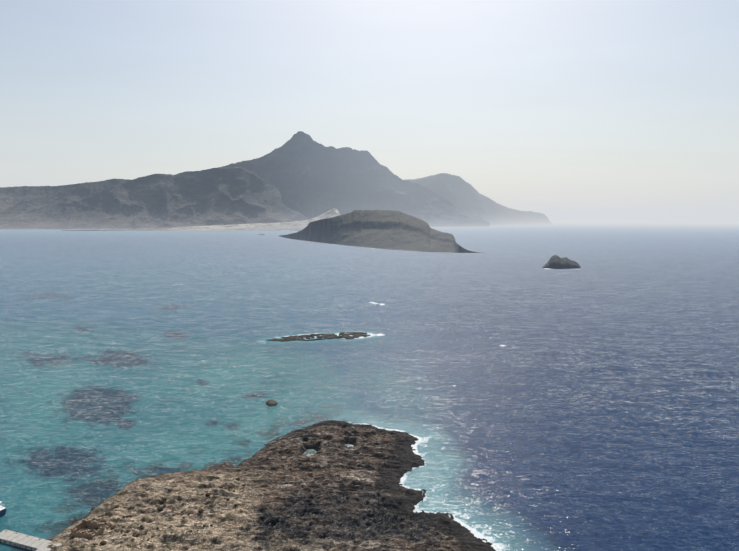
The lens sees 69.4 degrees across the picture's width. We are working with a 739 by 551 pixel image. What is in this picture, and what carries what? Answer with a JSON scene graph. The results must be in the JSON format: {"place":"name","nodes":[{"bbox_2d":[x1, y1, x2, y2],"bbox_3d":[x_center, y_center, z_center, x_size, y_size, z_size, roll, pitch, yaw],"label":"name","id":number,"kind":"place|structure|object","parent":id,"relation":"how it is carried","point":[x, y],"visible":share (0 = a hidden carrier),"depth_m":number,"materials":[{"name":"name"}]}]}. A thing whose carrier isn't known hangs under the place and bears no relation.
{"place":"outdoors","nodes":[
{"label":"outdoors","id":0,"kind":"place"},
{"bbox_2d":[0,167,313,229],"bbox_3d":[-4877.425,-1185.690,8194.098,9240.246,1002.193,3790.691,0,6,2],"label":"hill","id":1,"kind":"structure","parent":0,"point":[224,196],"depth_m":7730.28,"materials":[{"name":"grey stone"}]},
{"bbox_2d":[201,131,489,226],"bbox_3d":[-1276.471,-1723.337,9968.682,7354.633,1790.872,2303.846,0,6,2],"label":"mountain peak","id":2,"kind":"structure","parent":0,"point":[307,174],"depth_m":9377.34,"materials":[{"name":"grey stone"}]},
{"bbox_2d":[0,220,738,550],"bbox_3d":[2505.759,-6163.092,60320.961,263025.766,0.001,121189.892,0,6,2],"label":"sea","id":3,"kind":"structure","parent":0,"point":[517,390],"depth_m":446.92,"materials":[{"name":"liquid"}]},
{"bbox_2d":[0,501,5,516],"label":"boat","id":4,"kind":"object","parent":3,"relation":"in","point":[2,510],"visible":1,"depth_m":223.66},
{"bbox_2d":[0,529,61,550],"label":"pier","id":5,"kind":"structure","parent":3,"relation":"in","point":[25,541],"depth_m":203.33,"materials":[{"name":"concrete"}]},
{"bbox_2d":[62,208,339,230],"bbox_3d":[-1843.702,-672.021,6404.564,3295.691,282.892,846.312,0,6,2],"label":"beach","id":6,"kind":"structure","parent":3,"relation":"on","point":[297,225],"depth_m":6308.05,"materials":[{"name":"beige sand"}]},
{"bbox_2d":[47,420,495,550],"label":"peninsula","id":7,"kind":"object","parent":3,"relation":"in","point":[334,493],"visible":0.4,"depth_m":224.78},
{"bbox_2d":[70,519,108,539],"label":"ruined hut","id":8,"kind":"object","parent":7,"relation":"on","point":[77,532],"visible":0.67,"depth_m":206.91,"materials":[{"name":"stone"}]},
{"bbox_2d":[70,478,281,550],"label":"shrubs","id":9,"kind":"object","parent":7,"relation":"on","point":[103,542],"visible":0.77,"depth_m":216.44,"materials":[{"name":"brown plant"}]},
{"bbox_2d":[265,400,277,406],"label":"rock","id":10,"kind":"object","parent":3,"relation":"in","point":[269,403],"visible":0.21,"depth_m":357.23,"materials":[{"name":"brown stone"}]},
{"bbox_2d":[268,332,370,341],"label":"reef flat","id":11,"kind":"structure","parent":3,"relation":"in","point":[345,335],"depth_m":560.24,"materials":[{"name":"grey stone"}]},
{"bbox_2d":[542,255,580,268],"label":"islet rock","id":12,"kind":"object","parent":3,"relation":"in","point":[556,262],"visible":1,"depth_m":1356.90,"materials":[{"name":"grey stone"}]},
{"bbox_2d":[0,0,738,219],"label":"sky","id":13,"kind":"structure","parent":0,"point":[556,109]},
{"bbox_2d":[280,210,480,252],"bbox_3d":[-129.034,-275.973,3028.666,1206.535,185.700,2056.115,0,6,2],"label":"island","id":14,"kind":"structure","parent":0,"point":[389,230],"depth_m":2590.96,"materials":[{"name":"grey stone"}]},
{"bbox_2d":[404,173,552,225],"bbox_3d":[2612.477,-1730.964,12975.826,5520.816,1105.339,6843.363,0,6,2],"label":"mountain","id":15,"kind":"structure","parent":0,"point":[459,192],"depth_m":11351.03,"materials":[{"name":"grey stone"}]}
]}

